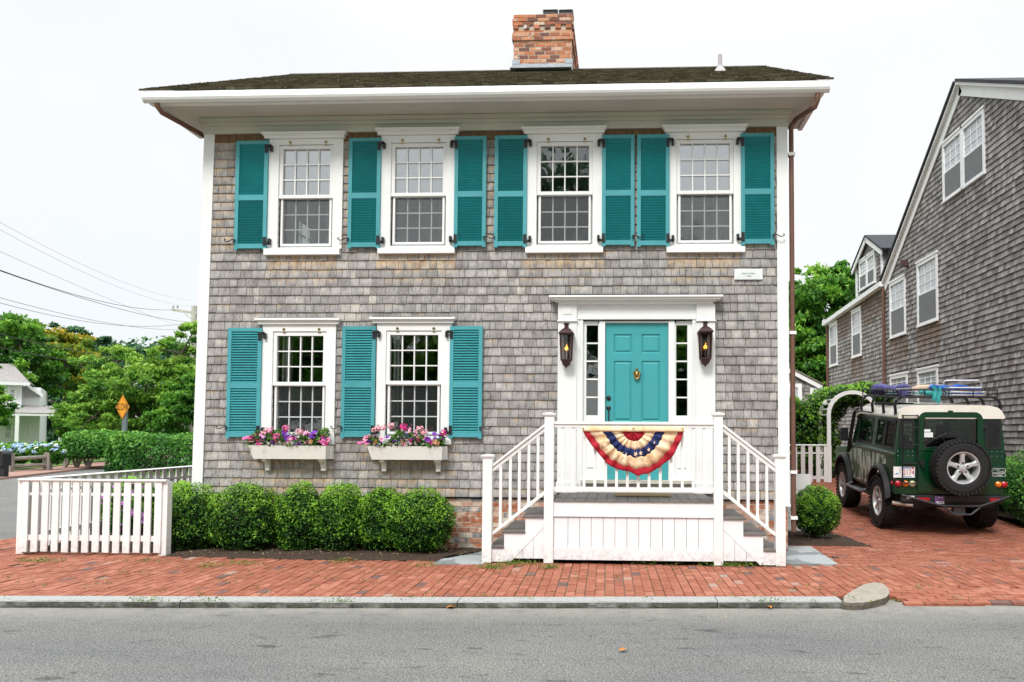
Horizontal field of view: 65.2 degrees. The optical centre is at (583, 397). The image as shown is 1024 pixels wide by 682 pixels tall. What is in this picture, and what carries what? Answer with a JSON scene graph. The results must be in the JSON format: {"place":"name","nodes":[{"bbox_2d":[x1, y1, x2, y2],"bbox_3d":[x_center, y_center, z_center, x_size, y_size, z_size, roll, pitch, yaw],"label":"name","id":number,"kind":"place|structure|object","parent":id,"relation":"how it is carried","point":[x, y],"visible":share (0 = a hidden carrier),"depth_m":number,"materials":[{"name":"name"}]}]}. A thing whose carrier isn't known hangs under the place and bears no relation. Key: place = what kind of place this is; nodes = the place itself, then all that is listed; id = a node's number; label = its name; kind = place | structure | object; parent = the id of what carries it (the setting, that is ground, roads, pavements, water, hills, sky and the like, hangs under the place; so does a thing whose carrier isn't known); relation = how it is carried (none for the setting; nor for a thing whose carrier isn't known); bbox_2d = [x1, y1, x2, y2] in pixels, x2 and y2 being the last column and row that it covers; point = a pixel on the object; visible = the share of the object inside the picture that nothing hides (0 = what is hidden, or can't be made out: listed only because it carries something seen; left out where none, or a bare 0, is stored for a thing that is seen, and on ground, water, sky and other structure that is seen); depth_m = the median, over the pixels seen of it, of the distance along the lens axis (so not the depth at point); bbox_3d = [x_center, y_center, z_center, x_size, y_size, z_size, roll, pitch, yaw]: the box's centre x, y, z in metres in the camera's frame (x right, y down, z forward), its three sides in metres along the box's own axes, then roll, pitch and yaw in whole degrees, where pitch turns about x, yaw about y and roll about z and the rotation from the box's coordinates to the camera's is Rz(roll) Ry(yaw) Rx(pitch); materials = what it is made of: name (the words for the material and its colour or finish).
{"place":"outdoors","nodes":[
{"label":"outdoors","id":0,"kind":"place"},
{"bbox_2d":[0,537,60,551],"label":"side path","id":1,"kind":"structure","parent":0,"point":[7,544],"depth_m":11.24,"materials":[{"name":"red brick"}]},
{"bbox_2d":[0,455,186,479],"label":"path","id":2,"kind":"structure","parent":0,"point":[32,472],"depth_m":31.94,"materials":[{"name":"brick"}]},
{"bbox_2d":[0,451,11,476],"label":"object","id":3,"kind":"object","parent":2,"relation":"on","point":[5,459],"visible":1,"depth_m":27.51,"materials":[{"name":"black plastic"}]},
{"bbox_2d":[9,452,52,471],"bbox_3d":[-22.096,2.532,31.657,0.423,0.720,1.792,-1,-3,21],"label":"rail fence","id":4,"kind":"object","parent":2,"relation":"on","point":[46,464],"visible":0.74,"depth_m":31.77,"materials":[{"name":"brown wood"}]},
{"bbox_2d":[25,441,48,462],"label":"hydrangea","id":5,"kind":"object","parent":2,"relation":"on","point":[35,448],"visible":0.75,"depth_m":32.27,"materials":[{"name":"blue plant"}]},
{"bbox_2d":[45,440,67,464],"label":"hydrangea","id":6,"kind":"object","parent":2,"relation":"on","point":[57,450],"visible":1,"depth_m":32.37,"materials":[{"name":"green plant"}]},
{"bbox_2d":[59,428,143,467],"bbox_3d":[-21.472,2.208,35.296,3.097,1.758,2.741,0,-3,3],"label":"hedge","id":7,"kind":"object","parent":2,"relation":"on","point":[84,445],"visible":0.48,"depth_m":34.20,"materials":[{"name":"green plant"}]},
{"bbox_2d":[58,320,196,459],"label":"tree","id":8,"kind":"object","parent":2,"relation":"on","point":[153,371],"visible":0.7,"depth_m":41.38,"materials":[{"name":"green plant"}]},
{"bbox_2d":[14,450,187,470],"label":"verge","id":9,"kind":"structure","parent":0,"point":[94,461],"depth_m":38.13,"materials":[{"name":"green plant"}]},
{"bbox_2d":[0,441,28,464],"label":"hydrangea","id":10,"kind":"object","parent":9,"relation":"on","point":[18,448],"visible":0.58,"depth_m":32.30,"materials":[{"name":"blue plant"}]},
{"bbox_2d":[0,363,61,443],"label":"white house","id":11,"kind":"structure","parent":9,"relation":"on","point":[29,422],"depth_m":52.31,"materials":[{"name":"paint"}]},
{"bbox_2d":[3,424,12,439],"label":"window","id":12,"kind":"structure","parent":11,"relation":"in","point":[7,430],"depth_m":51.92,"materials":[{"name":"white paint"}]},
{"bbox_2d":[8,388,16,398],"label":"window","id":13,"kind":"structure","parent":11,"relation":"in","point":[12,391],"depth_m":51.64,"materials":[{"name":"white paint"}]},
{"bbox_2d":[25,424,29,436],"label":"window","id":14,"kind":"structure","parent":11,"relation":"in","point":[27,426],"depth_m":52.45,"materials":[{"name":"green glass"}]},
{"bbox_2d":[0,310,71,396],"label":"tree","id":15,"kind":"object","parent":9,"relation":"on","point":[45,369],"visible":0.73,"depth_m":56.36,"materials":[{"name":"green plant"}]},
{"bbox_2d":[30,322,104,427],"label":"tree","id":16,"kind":"object","parent":9,"relation":"on","point":[63,338],"visible":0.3,"depth_m":62.58,"materials":[{"name":"green plant"}]},
{"bbox_2d":[43,401,121,437],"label":"tree","id":17,"kind":"object","parent":9,"relation":"on","point":[61,417],"visible":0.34,"depth_m":49.95,"materials":[{"name":"green plant"}]},
{"bbox_2d":[106,469,187,475],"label":"verge","id":18,"kind":"structure","parent":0,"point":[153,473],"depth_m":30.18,"materials":[{"name":"green plant"}]},
{"bbox_2d":[102,429,192,472],"bbox_3d":[-11.425,2.204,31.135,14.216,1.904,2.477,0,-3,3],"label":"hedge","id":19,"kind":"object","parent":18,"relation":"on","point":[124,454],"visible":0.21,"depth_m":30.58,"materials":[{"name":"green plant"}]},
{"bbox_2d":[14,533,841,599],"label":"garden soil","id":20,"kind":"structure","parent":0,"point":[662,563],"depth_m":9.98,"materials":[{"name":"brown soil"}]},
{"bbox_2d":[30,465,191,550],"bbox_3d":[-7.173,1.746,15.039,0.158,0.976,9.148,0,-3,2],"label":"picket fence","id":21,"kind":"object","parent":20,"relation":"on","point":[171,477],"visible":0.15,"depth_m":11.83,"materials":[{"name":"white wood"}]},
{"bbox_2d":[48,530,195,551],"bbox_3d":[-6.323,2.160,13.509,2.070,0.061,5.620,0,-3,3],"label":"mulch bed","id":22,"kind":"object","parent":20,"relation":"on","point":[110,546],"visible":0.02,"depth_m":10.89,"materials":[{"name":"brown soil"}]},
{"bbox_2d":[100,475,154,534],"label":"hydrangea","id":23,"kind":"object","parent":22,"relation":"on","point":[132,507],"visible":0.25,"depth_m":11.72,"materials":[{"name":"green plant"}]},
{"bbox_2d":[151,480,221,550],"bbox_3d":[-5.431,1.593,10.869,1.049,0.956,0.971,0,-3,3],"label":"boxwood shrub","id":24,"kind":"object","parent":22,"relation":"on","point":[191,532],"visible":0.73,"depth_m":10.66,"materials":[{"name":"green plant"}]},
{"bbox_2d":[166,545,481,560],"bbox_3d":[-3.329,2.047,10.633,4.230,0.062,1.120,0,-3,3],"label":"mulch bed","id":25,"kind":"object","parent":20,"relation":"on","point":[318,553],"visible":0.71,"depth_m":10.32,"materials":[{"name":"brown soil"}]},
{"bbox_2d":[200,481,282,550],"bbox_3d":[-4.604,1.588,10.861,1.082,0.975,1.007,0,-3,3],"label":"boxwood shrub","id":26,"kind":"object","parent":25,"relation":"on","point":[239,533],"visible":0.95,"depth_m":10.62,"materials":[{"name":"green plant"}]},
{"bbox_2d":[272,480,322,549],"bbox_3d":[-3.869,1.591,10.851,0.826,0.969,0.690,0,-3,3],"label":"boxwood shrub","id":27,"kind":"object","parent":25,"relation":"on","point":[299,503],"visible":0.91,"depth_m":10.67,"materials":[{"name":"green plant"}]},
{"bbox_2d":[310,480,369,550],"bbox_3d":[-3.290,1.597,10.786,0.827,0.959,0.733,0,-3,3],"label":"boxwood shrub","id":28,"kind":"object","parent":25,"relation":"on","point":[341,533],"visible":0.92,"depth_m":10.60,"materials":[{"name":"green plant"}]},
{"bbox_2d":[356,485,403,550],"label":"boxwood shrub","id":29,"kind":"object","parent":25,"relation":"on","point":[376,508],"visible":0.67,"depth_m":10.63,"materials":[{"name":"green plant"}]},
{"bbox_2d":[386,486,458,552],"bbox_3d":[-2.169,1.607,10.610,1.022,0.933,0.856,0,-3,3],"label":"boxwood shrub","id":30,"kind":"object","parent":25,"relation":"on","point":[432,522],"visible":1,"depth_m":10.40,"materials":[{"name":"green plant"}]},
{"bbox_2d":[433,547,483,565],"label":"stone slab","id":31,"kind":"structure","parent":20,"relation":"on","point":[474,558],"depth_m":10.04,"materials":[{"name":"grey stone"}]},
{"bbox_2d":[139,8,833,550],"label":"shingled house","id":32,"kind":"structure","parent":20,"relation":"on","point":[477,240],"depth_m":11.20,"materials":[{"name":"wood"}]},
{"bbox_2d":[249,445,333,470],"bbox_3d":[-4.084,0.839,11.109,1.114,0.357,0.250,0,-3,3],"label":"window box","id":33,"kind":"object","parent":32,"relation":"attached to","point":[266,454],"visible":0.99,"depth_m":11.02,"materials":[{"name":"beige paint"}]},
{"bbox_2d":[242,425,330,446],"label":"flowering plants","id":34,"kind":"object","parent":33,"relation":"in","point":[277,437],"visible":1,"depth_m":11.02,"materials":[{"name":"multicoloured plant"}]},
{"bbox_2d":[254,317,341,443],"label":"window","id":35,"kind":"structure","parent":32,"relation":"in","point":[275,327],"depth_m":11.29,"materials":[{"name":"white paint"}]},
{"bbox_2d":[261,130,347,255],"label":"window","id":36,"kind":"structure","parent":32,"relation":"in","point":[303,165],"depth_m":11.41,"materials":[{"name":"white paint"}]},
{"bbox_2d":[367,446,447,471],"bbox_3d":[-2.440,0.844,11.029,1.068,0.357,0.250,0,-3,3],"label":"window box","id":37,"kind":"object","parent":32,"relation":"attached to","point":[436,454],"visible":0.97,"depth_m":10.94,"materials":[{"name":"beige paint"}]},
{"bbox_2d":[357,423,446,447],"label":"flowering plants","id":38,"kind":"object","parent":37,"relation":"in","point":[410,438],"visible":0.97,"depth_m":10.94,"materials":[{"name":"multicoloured plant"}]},
{"bbox_2d":[369,316,455,443],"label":"window","id":39,"kind":"structure","parent":32,"relation":"in","point":[388,326],"depth_m":11.21,"materials":[{"name":"white paint"}]},
{"bbox_2d":[374,126,460,254],"bbox_3d":[-2.347,-2.914,11.595,1.217,1.834,0.745,0,-3,3],"label":"window","id":40,"kind":"structure","parent":32,"relation":"in","point":[417,162],"depth_m":11.34,"materials":[{"name":"white paint"}]},
{"bbox_2d":[521,125,606,253],"bbox_3d":[-0.280,-2.928,11.214,1.196,1.792,0.185,0,-3,3],"label":"window","id":41,"kind":"structure","parent":32,"relation":"in","point":[577,136],"depth_m":11.21,"materials":[{"name":"white paint"}]},
{"bbox_2d":[558,323,574,367],"bbox_3d":[-0.239,-0.725,10.949,0.210,0.625,0.214,0,-3,3],"label":"wall lantern","id":42,"kind":"object","parent":32,"relation":"attached to","point":[566,330],"depth_m":10.91,"materials":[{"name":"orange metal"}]},
{"bbox_2d":[605,323,667,479],"bbox_3d":[0.732,0.042,11.057,0.874,2.172,0.118,0,-3,3],"label":"door","id":43,"kind":"structure","parent":32,"relation":"in","point":[636,354],"depth_m":11.08,"materials":[{"name":"teal paint"}]},
{"bbox_2d":[662,123,747,252],"bbox_3d":[1.699,-2.894,11.398,1.187,1.821,0.745,0,-3,3],"label":"window","id":44,"kind":"structure","parent":32,"relation":"in","point":[705,159],"depth_m":11.15,"materials":[{"name":"white paint"}]},
{"bbox_2d":[697,321,713,366],"bbox_3d":[1.656,-0.739,10.858,0.210,0.626,0.214,0,-3,3],"label":"wall lantern","id":45,"kind":"object","parent":32,"relation":"attached to","point":[705,330],"depth_m":10.84,"materials":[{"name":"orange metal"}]},
{"bbox_2d":[734,269,762,279],"bbox_3d":[2.280,-1.714,11.028,0.384,0.146,0.026,0,-3,3],"label":"name plaque","id":46,"kind":"object","parent":32,"relation":"attached to","point":[748,274],"visible":1,"depth_m":11.02,"materials":[{"name":"white paint"}]},
{"bbox_2d":[786,546,837,565],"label":"stone slab","id":47,"kind":"structure","parent":20,"relation":"on","point":[803,555],"depth_m":10.35,"materials":[{"name":"grey stone"}]},
{"bbox_2d":[0,449,1023,681],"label":"road","id":48,"kind":"structure","parent":0,"point":[901,642],"depth_m":6.32,"materials":[{"name":"grey asphalt"}]},
{"bbox_2d":[0,596,191,607],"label":"curb","id":49,"kind":"structure","parent":48,"relation":"on","point":[68,602],"depth_m":7.55,"materials":[{"name":"concrete"}]},
{"bbox_2d":[116,395,128,465],"bbox_3d":[-19.350,1.426,33.408,0.585,3.111,0.158,0,-3,3],"label":"warning sign","id":50,"kind":"object","parent":48,"relation":"on","point":[122,407],"visible":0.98,"depth_m":33.38,"materials":[{"name":"orange metal"}]},
{"bbox_2d":[172,305,197,455],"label":"utility pole","id":51,"kind":"object","parent":48,"relation":"on","point":[193,312],"visible":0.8,"depth_m":44.32,"materials":[{"name":"grey wood"}]},
{"bbox_2d":[0,347,107,364],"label":"power line","id":52,"kind":"object","parent":51,"relation":"attached to","point":[49,357],"visible":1,"depth_m":27.98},
{"bbox_2d":[0,334,112,355],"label":"power line","id":53,"kind":"object","parent":51,"relation":"attached to","point":[50,345],"visible":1,"depth_m":27.79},
{"bbox_2d":[0,270,155,309],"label":"power line","id":54,"kind":"object","parent":51,"relation":"attached to","point":[68,292],"visible":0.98,"depth_m":25.86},
{"bbox_2d":[2,303,178,326],"bbox_3d":[-19.927,-3.622,34.278,0.015,2.141,20.534,1,-3,-10],"label":"power line","id":55,"kind":"object","parent":51,"relation":"attached to","point":[80,320],"visible":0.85,"depth_m":29.92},
{"bbox_2d":[1,271,182,321],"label":"power line","id":56,"kind":"object","parent":51,"relation":"attached to","point":[80,297],"visible":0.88,"depth_m":26.32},
{"bbox_2d":[180,596,460,607],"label":"curb","id":57,"kind":"structure","parent":48,"relation":"on","point":[306,602],"depth_m":7.60,"materials":[{"name":"concrete"}]},
{"bbox_2d":[16,533,1023,620],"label":"leaf litter","id":58,"kind":"object","parent":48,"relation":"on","point":[430,555],"visible":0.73,"depth_m":10.21,"materials":[{"name":"brown plant"}]},
{"bbox_2d":[457,596,716,608],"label":"curb","id":59,"kind":"structure","parent":48,"relation":"on","point":[699,602],"depth_m":7.64,"materials":[{"name":"concrete"}]},
{"bbox_2d":[715,596,841,608],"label":"curb","id":60,"kind":"structure","parent":48,"relation":"on","point":[806,602],"depth_m":7.67,"materials":[{"name":"concrete"}]},
{"bbox_2d":[841,582,888,609],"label":"curb","id":61,"kind":"structure","parent":48,"relation":"on","point":[868,592],"depth_m":7.87,"materials":[{"name":"concrete"}]},
{"bbox_2d":[0,550,1023,598],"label":"sidewalk","id":62,"kind":"structure","parent":0,"point":[289,578],"depth_m":8.84,"materials":[{"name":"red brick"}]},
{"bbox_2d":[16,478,172,555],"bbox_3d":[-6.387,1.544,10.367,2.008,0.976,0.158,0,-3,3],"label":"picket fence","id":63,"kind":"object","parent":62,"relation":"on","point":[27,541],"visible":1,"depth_m":10.31,"materials":[{"name":"white wood"}]},
{"bbox_2d":[1,556,1009,602],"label":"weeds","id":64,"kind":"object","parent":62,"relation":"on","point":[486,566],"visible":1,"depth_m":9.47,"materials":[{"name":"green plant"}]},
{"bbox_2d":[481,412,786,565],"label":"porch stairs","id":65,"kind":"structure","parent":62,"relation":"on","point":[675,527],"depth_m":9.81,"materials":[{"name":"white paint"}]},
{"bbox_2d":[582,426,684,475],"bbox_3d":[0.605,0.650,9.778,1.252,0.610,0.099,0,-3,3],"label":"bunting","id":66,"kind":"object","parent":65,"relation":"hanging from","point":[639,450],"visible":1,"depth_m":9.78,"materials":[{"name":"multicoloured fabric"}]},
{"bbox_2d":[615,493,671,496],"bbox_3d":[0.770,1.270,10.434,0.730,0.015,0.450,0,-3,3],"label":"doormat","id":67,"kind":"object","parent":65,"relation":"on","point":[642,495],"visible":1,"depth_m":10.28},
{"bbox_2d":[0,0,1023,416],"label":"sky","id":68,"kind":"structure","parent":0,"point":[92,173],"materials":[{"name":"white"}]},
{"bbox_2d":[788,463,1023,568],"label":"driveway","id":69,"kind":"structure","parent":0,"point":[914,536],"depth_m":12.13,"materials":[{"name":"red brick"}]},
{"bbox_2d":[787,474,810,530],"bbox_3d":[3.447,1.744,13.480,0.687,0.950,0.670,0,-3,3],"label":"white hatch","id":70,"kind":"object","parent":69,"relation":"on","point":[803,481],"visible":0.11,"depth_m":13.17,"materials":[{"name":"paint"}]},
{"bbox_2d":[790,444,831,481],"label":"garden gate","id":71,"kind":"structure","parent":69,"relation":"on","point":[810,453],"depth_m":19.35,"materials":[{"name":"white wood"}]},
{"bbox_2d":[834,389,1008,527],"bbox_3d":[5.914,0.998,14.292,2.105,2.326,4.057,0,1,3],"label":"parked car","id":72,"kind":"object","parent":69,"relation":"on","point":[957,463],"visible":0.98,"depth_m":12.68,"materials":[{"name":"green paint"}]},
{"bbox_2d":[870,383,910,395],"bbox_3d":[5.338,-0.138,13.868,0.368,0.246,1.592,0,1,3],"label":"rolled tarp","id":73,"kind":"object","parent":72,"relation":"on","point":[886,386],"visible":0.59,"depth_m":13.71,"materials":[{"name":"purple fabric"}]},
{"bbox_2d":[885,391,923,394],"bbox_3d":[5.518,-0.109,13.341,0.544,0.124,0.884,1,1,-17],"label":"folding beach chair","id":74,"kind":"object","parent":72,"relation":"on","point":[910,393],"visible":0.41,"depth_m":13.17,"materials":[{"name":"metal"}]},
{"bbox_2d":[895,384,941,389],"bbox_3d":[5.583,-0.168,12.866,1.304,0.116,0.098,1,-3,-17],"label":"beach umbrella","id":75,"kind":"object","parent":72,"relation":"on","point":[921,387],"visible":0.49,"depth_m":12.77,"materials":[{"name":"beige fabric"}]},
{"bbox_2d":[932,385,940,403],"bbox_3d":[5.589,-0.056,12.620,0.147,0.298,0.060,0,1,3],"label":"beach towel","id":76,"kind":"object","parent":72,"relation":"on","point":[936,396],"visible":1,"depth_m":12.62,"materials":[{"name":"teal fabric"}]},
{"bbox_2d":[941,391,986,395],"bbox_3d":[6.120,-0.103,13.104,0.644,0.124,0.884,0,1,1],"label":"folding beach chair","id":77,"kind":"object","parent":72,"relation":"on","point":[964,393],"visible":0.72,"depth_m":12.67,"materials":[{"name":"metal"}]},
{"bbox_2d":[943,380,983,388],"bbox_3d":[6.122,-0.206,13.102,0.604,0.184,0.884,0,1,7],"label":"folding beach chair","id":78,"kind":"object","parent":77,"relation":"on","point":[980,387],"visible":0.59,"depth_m":12.76,"materials":[{"name":"metal"}]},
{"bbox_2d":[929,384,968,388],"bbox_3d":[5.907,-0.166,12.813,0.726,0.124,0.147,0,1,-3],"label":"cloth bundle","id":79,"kind":"object","parent":78,"relation":"on","point":[943,386],"visible":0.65,"depth_m":12.78,"materials":[{"name":"blue fabric"}]},
{"bbox_2d":[886,586,1023,605],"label":"driveway apron","id":80,"kind":"object","parent":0,"point":[924,596],"visible":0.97,"depth_m":8.06,"materials":[{"name":"red brick"}]},
{"label":"ground","id":81,"kind":"structure","parent":0,"visible":0},
{"bbox_2d":[0,384,23,426],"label":"tree","id":82,"kind":"object","parent":81,"relation":"on","point":[6,412],"visible":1,"depth_m":45.66,"materials":[{"name":"green plant"}]},
{"bbox_2d":[42,321,124,429],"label":"tree","id":83,"kind":"object","parent":81,"relation":"on","point":[104,340],"visible":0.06,"depth_m":71.32,"materials":[{"name":"green plant"}]},
{"bbox_2d":[28,336,196,447],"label":"wood","id":84,"kind":"object","parent":81,"relation":"on","point":[139,348],"visible":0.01,"depth_m":80.70,"materials":[{"name":"green plant"}]},
{"bbox_2d":[140,370,195,457],"bbox_3d":[-19.994,1.030,38.923,4.109,4.804,2.808,0,-3,3],"label":"tree","id":85,"kind":"object","parent":81,"relation":"on","point":[173,406],"visible":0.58,"depth_m":38.52,"materials":[{"name":"green plant"}]},
{"bbox_2d":[822,77,1023,491],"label":"neighbour house","id":86,"kind":"structure","parent":81,"relation":"on","point":[939,284],"depth_m":18.14,"materials":[{"name":"grey wood"}]},
{"bbox_2d":[828,320,837,367],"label":"window","id":87,"kind":"structure","parent":86,"relation":"in","point":[833,336],"depth_m":28.62,"materials":[{"name":"white paint"}]},
{"bbox_2d":[850,306,861,358],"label":"window","id":88,"kind":"structure","parent":86,"relation":"in","point":[856,333],"depth_m":25.81,"materials":[{"name":"white paint"}]},
{"bbox_2d":[858,256,866,291],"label":"window","id":89,"kind":"structure","parent":86,"relation":"in","point":[862,262],"depth_m":25.92,"materials":[{"name":"white paint"}]},
{"bbox_2d":[866,250,876,287],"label":"window","id":90,"kind":"structure","parent":86,"relation":"in","point":[871,261],"depth_m":25.03,"materials":[{"name":"white paint"}]},
{"bbox_2d":[888,273,906,339],"bbox_3d":[8.658,-2.500,21.959,0.090,1.633,1.313,0,-3,3],"label":"window","id":91,"kind":"structure","parent":86,"relation":"in","point":[897,287],"depth_m":21.96,"materials":[{"name":"white paint"}]},
{"bbox_2d":[889,371,908,401],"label":"window","id":92,"kind":"structure","parent":86,"relation":"in","point":[902,377],"depth_m":21.78,"materials":[{"name":"white paint"}]},
{"bbox_2d":[915,250,939,327],"bbox_3d":[8.555,-2.680,19.821,0.090,1.700,1.391,0,-3,3],"label":"window","id":93,"kind":"structure","parent":86,"relation":"in","point":[927,277],"depth_m":19.80,"materials":[{"name":"white glass"}]},
{"bbox_2d":[916,364,938,402],"bbox_3d":[8.546,-0.277,19.787,0.090,1.013,1.389,0,-3,3],"label":"window","id":94,"kind":"structure","parent":86,"relation":"in","point":[928,375],"depth_m":19.78,"materials":[{"name":"white paint"}]},
{"bbox_2d":[941,125,962,203],"bbox_3d":[8.490,-5.346,18.326,0.090,1.459,1.148,0,-3,3],"label":"window","id":95,"kind":"structure","parent":86,"relation":"in","point":[951,146],"depth_m":18.38,"materials":[{"name":"white glass"}]},
{"bbox_2d":[960,105,986,189],"bbox_3d":[8.437,-5.395,17.237,0.090,1.459,1.150,0,-3,3],"label":"window","id":96,"kind":"structure","parent":86,"relation":"in","point":[973,131],"depth_m":17.23,"materials":[{"name":"white glass"}]},
{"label":"driveway bed","id":97,"kind":"structure","parent":0,"visible":0},
{"bbox_2d":[788,531,870,546],"bbox_3d":[3.573,2.159,12.364,1.290,0.055,1.678,0,-3,3],"label":"mulch bed","id":98,"kind":"object","parent":97,"relation":"on","point":[795,538],"visible":0.58,"depth_m":11.94,"materials":[{"name":"brown soil"}]},
{"bbox_2d":[790,482,842,536],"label":"boxwood shrub","id":99,"kind":"object","parent":98,"relation":"on","point":[809,503],"visible":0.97,"depth_m":12.06,"materials":[{"name":"green plant"}]},
{"bbox_2d":[789,381,894,476],"bbox_3d":[6.381,0.994,20.436,2.933,2.872,2.039,0,-3,3],"label":"vine hedge","id":100,"kind":"object","parent":97,"relation":"on","point":[808,430],"visible":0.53,"depth_m":20.18,"materials":[{"name":"green plant"}]},
{"bbox_2d":[818,390,874,481],"bbox_3d":[6.551,1.006,19.731,1.240,2.349,0.860,0,-3,3],"label":"garden arbour","id":101,"kind":"object","parent":97,"relation":"on","point":[835,399],"visible":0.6,"depth_m":19.36,"materials":[{"name":"white paint"}]},
{"bbox_2d":[996,506,1023,520],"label":"mulch bed","id":102,"kind":"object","parent":97,"relation":"on","point":[1003,514],"depth_m":14.09,"materials":[{"name":"brown soil"}]},
{"bbox_2d":[997,455,1023,510],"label":"bush","id":103,"kind":"object","parent":102,"relation":"on","point":[1000,506],"visible":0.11,"depth_m":14.59,"materials":[{"name":"green plant"}]},
{"bbox_2d":[1000,446,1023,524],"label":"hedge","id":104,"kind":"object","parent":102,"relation":"on","point":[1014,481],"visible":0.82,"depth_m":13.53,"materials":[{"name":"green plant"}]},
{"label":"lawn","id":105,"kind":"structure","parent":0,"visible":0},
{"bbox_2d":[789,366,823,438],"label":"garden shed","id":106,"kind":"structure","parent":105,"relation":"on","point":[805,385],"depth_m":33.15,"materials":[{"name":"white wood"}]},
{"bbox_2d":[789,384,801,400],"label":"window","id":107,"kind":"structure","parent":106,"relation":"in","point":[798,387],"depth_m":33.15,"materials":[{"name":"white paint"}]},
{"bbox_2d":[789,260,855,389],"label":"tree","id":108,"kind":"object","parent":105,"relation":"on","point":[817,293],"visible":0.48,"depth_m":43.64,"materials":[{"name":"green plant"}]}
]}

